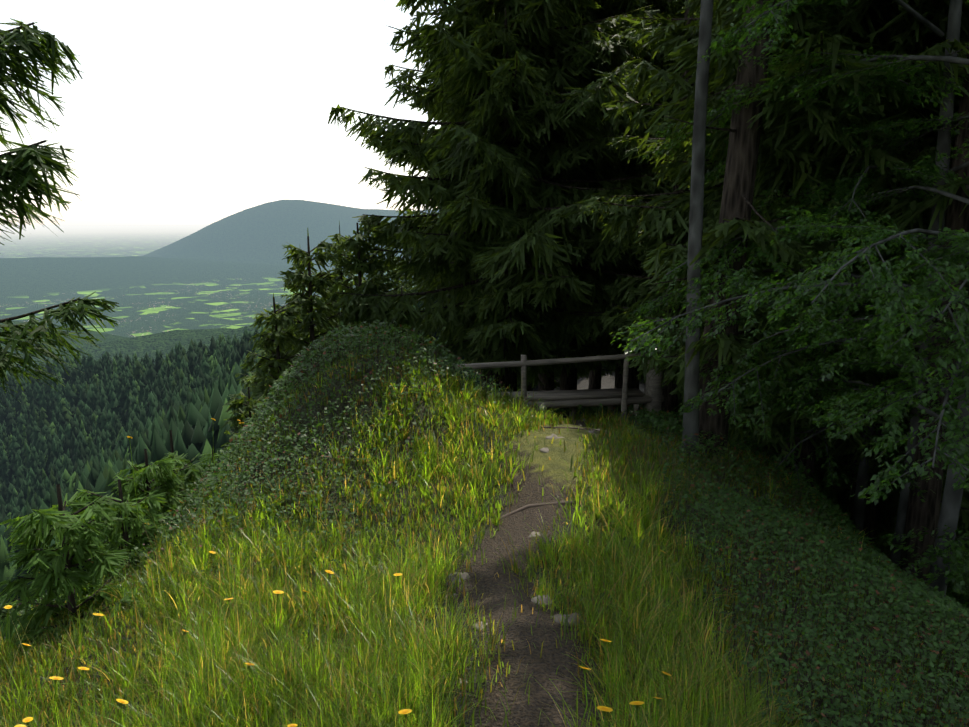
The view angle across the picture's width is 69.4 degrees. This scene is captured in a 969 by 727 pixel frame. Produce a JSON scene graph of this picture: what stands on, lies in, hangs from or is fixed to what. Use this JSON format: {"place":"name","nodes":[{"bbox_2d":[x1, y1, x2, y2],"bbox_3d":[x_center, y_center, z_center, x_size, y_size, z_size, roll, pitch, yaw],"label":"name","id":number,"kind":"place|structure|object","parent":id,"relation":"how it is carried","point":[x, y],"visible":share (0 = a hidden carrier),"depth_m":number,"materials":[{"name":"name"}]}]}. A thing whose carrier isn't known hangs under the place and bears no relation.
{"place":"outdoors","nodes":[
{"label":"outdoors","id":0,"kind":"place"},
{"bbox_2d":[0,0,452,224],"label":"sky","id":1,"kind":"structure","parent":0,"point":[182,112],"materials":[{"name":"white"}]},
{"bbox_2d":[0,200,968,726],"bbox_3d":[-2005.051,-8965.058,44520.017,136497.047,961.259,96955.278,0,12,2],"label":"ground terrain","id":2,"kind":"structure","parent":0,"point":[166,288],"depth_m":7.68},
{"bbox_2d":[0,18,122,645],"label":"spruce","id":3,"kind":"object","parent":2,"relation":"on","point":[18,170],"visible":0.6,"depth_m":6.51,"materials":[{"name":"green plant"}]},
{"bbox_2d":[0,484,146,652],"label":"young spruce","id":4,"kind":"object","parent":2,"relation":"on","point":[68,578],"visible":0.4,"depth_m":4.76,"materials":[{"name":"green plant"}]},
{"bbox_2d":[67,479,174,583],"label":"young spruce","id":5,"kind":"object","parent":2,"relation":"on","point":[127,525],"visible":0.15,"depth_m":6.15,"materials":[{"name":"green plant"}]},
{"bbox_2d":[108,449,189,557],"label":"young spruce","id":6,"kind":"object","parent":2,"relation":"on","point":[163,476],"visible":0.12,"depth_m":7.20,"materials":[{"name":"green plant"}]},
{"bbox_2d":[142,430,205,534],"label":"young spruce","id":7,"kind":"object","parent":2,"relation":"on","point":[183,476],"depth_m":7.80,"materials":[{"name":"green plant"}]},
{"bbox_2d":[186,449,239,509],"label":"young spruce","id":8,"kind":"object","parent":2,"relation":"on","point":[207,460],"depth_m":8.91,"materials":[{"name":"green plant"}]},
{"bbox_2d":[221,384,273,463],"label":"spruce","id":9,"kind":"object","parent":2,"relation":"on","point":[250,407],"visible":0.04,"depth_m":10.38,"materials":[{"name":"green plant"}]},
{"bbox_2d":[221,293,314,430],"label":"spruce","id":10,"kind":"object","parent":2,"relation":"on","point":[276,318],"visible":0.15,"depth_m":12.34,"materials":[{"name":"green plant"}]},
{"bbox_2d":[211,258,348,473],"bbox_3d":[-5.828,4.511,23.417,7.292,16.804,6.553,-6,13,-28],"label":"spruce","id":11,"kind":"object","parent":2,"relation":"on","point":[285,284],"visible":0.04,"depth_m":22.09,"materials":[{"name":"green plant"}]},
{"bbox_2d":[269,363,310,415],"bbox_3d":[-3.174,3.938,12.370,3.050,8.152,3.025,-3,12,-14],"label":"shrub","id":12,"kind":"object","parent":2,"relation":"on","point":[289,380],"depth_m":11.53,"materials":[{"name":"green plant"}]},
{"bbox_2d":[247,228,353,413],"bbox_3d":[-3.197,4.289,14.851,5.449,14.082,5.362,-4,12,-21],"label":"spruce","id":13,"kind":"object","parent":2,"relation":"on","point":[307,324],"visible":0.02,"depth_m":13.40,"materials":[{"name":"green plant"}]},
{"bbox_2d":[0,280,643,625],"bbox_3d":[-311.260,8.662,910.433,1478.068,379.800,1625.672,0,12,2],"label":"forest","id":14,"kind":"object","parent":2,"relation":"on","point":[70,437],"visible":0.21,"depth_m":373.99,"materials":[{"name":"green plant"}]},
{"bbox_2d":[317,336,357,368],"bbox_3d":[-2.796,4.124,13.647,3.758,9.712,3.698,9,15,37],"label":"shrub","id":15,"kind":"object","parent":2,"relation":"on","point":[335,349],"depth_m":12.63,"materials":[{"name":"green plant"}]},
{"bbox_2d":[4,418,671,726],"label":"yellow flowers","id":16,"kind":"object","parent":2,"relation":"on","point":[405,712],"visible":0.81,"depth_m":3.21,"materials":[{"name":"orange plant"}]},
{"bbox_2d":[312,222,382,349],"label":"spruce","id":17,"kind":"object","parent":2,"relation":"on","point":[340,277],"depth_m":24.99,"materials":[{"name":"green plant"}]},
{"bbox_2d":[315,223,400,358],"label":"spruce","id":18,"kind":"object","parent":2,"relation":"on","point":[350,243],"visible":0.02,"depth_m":14.39,"materials":[{"name":"green plant"}]},
{"bbox_2d":[361,239,437,365],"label":"spruce","id":19,"kind":"object","parent":2,"relation":"on","point":[381,276],"depth_m":29.26,"materials":[{"name":"green plant"}]},
{"bbox_2d":[377,286,429,360],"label":"spruce","id":20,"kind":"object","parent":2,"relation":"on","point":[401,291],"depth_m":16.85,"materials":[{"name":"green plant"}]},
{"bbox_2d":[403,329,432,361],"bbox_3d":[-1.486,3.855,16.928,3.698,9.712,3.758,5,13,22],"label":"shrub","id":21,"kind":"object","parent":2,"relation":"on","point":[422,340],"depth_m":15.80,"materials":[{"name":"green plant"}]},
{"bbox_2d":[387,0,528,391],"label":"tall spruce","id":22,"kind":"object","parent":2,"relation":"on","point":[409,211],"depth_m":22.29,"materials":[{"name":"green plant"}]},
{"bbox_2d":[0,352,962,726],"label":"grass","id":23,"kind":"structure","parent":2,"relation":"on","point":[212,648],"depth_m":4.03,"materials":[{"name":"green plant"}]},
{"bbox_2d":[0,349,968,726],"bbox_3d":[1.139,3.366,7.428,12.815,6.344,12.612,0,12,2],"label":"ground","id":24,"kind":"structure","parent":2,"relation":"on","point":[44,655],"depth_m":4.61,"materials":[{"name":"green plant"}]},
{"bbox_2d":[0,319,968,726],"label":"ground cover","id":25,"kind":"object","parent":2,"relation":"on","point":[884,563],"depth_m":5.13,"materials":[{"name":"green plant"}]},
{"bbox_2d":[326,0,684,391],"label":"tall spruce","id":26,"kind":"object","parent":2,"relation":"on","point":[510,307],"visible":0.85,"depth_m":13.66,"materials":[{"name":"green plant"}]},
{"bbox_2d":[444,323,586,390],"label":"tall spruce","id":27,"kind":"object","parent":2,"relation":"on","point":[530,387],"depth_m":33.39,"materials":[{"name":"green plant"}]},
{"bbox_2d":[428,2,648,390],"bbox_3d":[2.045,-6.149,20.079,7.912,17.195,7.391,-8,14,-34],"label":"tall spruce","id":28,"kind":"object","parent":2,"relation":"on","point":[544,384],"visible":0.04,"depth_m":19.33,"materials":[{"name":"green plant"}]},
{"bbox_2d":[429,419,647,719],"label":"rocks","id":29,"kind":"object","parent":2,"relation":"on","point":[527,506],"visible":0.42,"depth_m":4.72,"materials":[{"name":"grey stone"}]},
{"bbox_2d":[517,346,613,383],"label":"tall spruce","id":30,"kind":"object","parent":2,"relation":"on","point":[603,372],"depth_m":29.42,"materials":[{"name":"green plant"}]},
{"bbox_2d":[457,336,676,425],"bbox_3d":[1.888,0.811,12.570,4.894,2.803,0.828,-1,12,-7],"label":"wooden railing","id":31,"kind":"object","parent":2,"relation":"on","point":[624,396],"visible":0.27,"depth_m":12.27,"materials":[{"name":"brown wood"}]},
{"bbox_2d":[468,0,721,389],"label":"tall spruce","id":32,"kind":"object","parent":2,"relation":"on","point":[569,382],"visible":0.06,"depth_m":15.94,"materials":[{"name":"green plant"}]},
{"bbox_2d":[588,335,617,388],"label":"tall spruce","id":33,"kind":"object","parent":2,"relation":"on","point":[595,381],"depth_m":25.03,"materials":[{"name":"brown plant"}]},
{"bbox_2d":[603,362,645,393],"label":"tall spruce","id":34,"kind":"object","parent":2,"relation":"on","point":[639,379],"depth_m":34.91,"materials":[{"name":"green plant"}]},
{"bbox_2d":[533,0,724,405],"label":"tall spruce","id":35,"kind":"object","parent":2,"relation":"on","point":[668,8],"visible":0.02,"depth_m":16.30,"materials":[{"name":"green plant"}]},
{"bbox_2d":[605,7,669,387],"bbox_3d":[4.985,-5.864,24.561,7.292,16.804,6.553,-1,12,-5],"label":"tall spruce","id":36,"kind":"object","parent":2,"relation":"on","point":[618,380],"depth_m":25.81,"materials":[{"name":"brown plant"}]},
{"bbox_2d":[590,15,694,404],"bbox_3d":[7.406,-5.891,25.372,7.780,18.100,8.329,2,12,10],"label":"tall spruce","id":37,"kind":"object","parent":2,"relation":"on","point":[640,378],"visible":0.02,"depth_m":25.55,"materials":[{"name":"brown plant"}]},
{"bbox_2d":[617,230,685,312],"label":"tall spruce","id":38,"kind":"object","parent":2,"relation":"on","point":[644,270],"depth_m":19.33,"materials":[{"name":"green plant"}]},
{"bbox_2d":[634,0,713,420],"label":"tall spruce","id":39,"kind":"object","parent":2,"relation":"on","point":[670,403],"visible":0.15,"depth_m":14.11,"materials":[{"name":"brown plant"}]},
{"bbox_2d":[682,0,713,455],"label":"trunk","id":40,"kind":"object","parent":2,"relation":"on","point":[691,391],"visible":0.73,"depth_m":7.62,"materials":[{"name":"grey plant"}]},
{"bbox_2d":[627,7,779,449],"bbox_3d":[7.335,-4.230,16.945,7.912,17.195,7.391,-1,12,-6],"label":"tall spruce","id":41,"kind":"object","parent":2,"relation":"on","point":[680,400],"depth_m":16.58,"materials":[{"name":"green plant"}]},
{"bbox_2d":[644,0,814,455],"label":"big spruce trunk","id":42,"kind":"object","parent":2,"relation":"on","point":[740,173],"visible":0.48,"depth_m":7.96,"materials":[{"name":"brown plant"}]},
{"bbox_2d":[581,0,968,486],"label":"tall spruce","id":43,"kind":"object","parent":2,"relation":"on","point":[676,41],"visible":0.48,"depth_m":8.58,"materials":[{"name":"green plant"}]},
{"bbox_2d":[610,42,968,597],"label":"beech","id":44,"kind":"object","parent":2,"relation":"on","point":[956,484],"visible":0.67,"depth_m":6.32,"materials":[{"name":"green plant"}]},
{"bbox_2d":[627,0,968,566],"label":"beech","id":45,"kind":"object","parent":2,"relation":"on","point":[944,137],"visible":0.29,"depth_m":7.34,"materials":[{"name":"green plant"}]},
{"bbox_2d":[658,12,955,487],"bbox_3d":[5.878,-4.025,11.236,6.562,15.124,5.897,-6,13,-28],"label":"tall spruce","id":46,"kind":"object","parent":2,"relation":"on","point":[712,204],"visible":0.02,"depth_m":10.36,"materials":[{"name":"green plant"}]},
{"bbox_2d":[646,0,968,544],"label":"tree","id":47,"kind":"object","parent":2,"relation":"on","point":[824,117],"visible":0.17,"depth_m":8.19,"materials":[{"name":"green plant"}]},
{"bbox_2d":[730,395,908,486],"bbox_3d":[6.405,-1.968,12.669,5.429,12.551,5.800,-3,12,-15],"label":"beech","id":48,"kind":"object","parent":2,"relation":"on","point":[744,428],"visible":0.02,"depth_m":13.43,"materials":[{"name":"green plant"}]},
{"bbox_2d":[687,0,967,536],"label":"beech","id":49,"kind":"object","parent":2,"relation":"on","point":[846,185],"visible":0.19,"depth_m":8.11,"materials":[{"name":"green plant"}]},
{"bbox_2d":[753,243,968,607],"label":"tree","id":50,"kind":"object","parent":2,"relation":"on","point":[882,545],"visible":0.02,"depth_m":9.93,"materials":[{"name":"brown plant"}]},
{"bbox_2d":[821,0,968,605],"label":"beech","id":51,"kind":"object","parent":2,"relation":"on","point":[921,322],"visible":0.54,"depth_m":5.77,"materials":[{"name":"green plant"}]},
{"bbox_2d":[838,208,968,605],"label":"beech","id":52,"kind":"object","parent":2,"relation":"on","point":[888,494],"visible":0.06,"depth_m":8.53,"materials":[{"name":"green plant"}]},
{"bbox_2d":[893,32,968,583],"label":"trunk","id":53,"kind":"object","parent":2,"relation":"on","point":[920,514],"visible":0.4,"depth_m":7.99,"materials":[{"name":"brown plant"}]}
]}

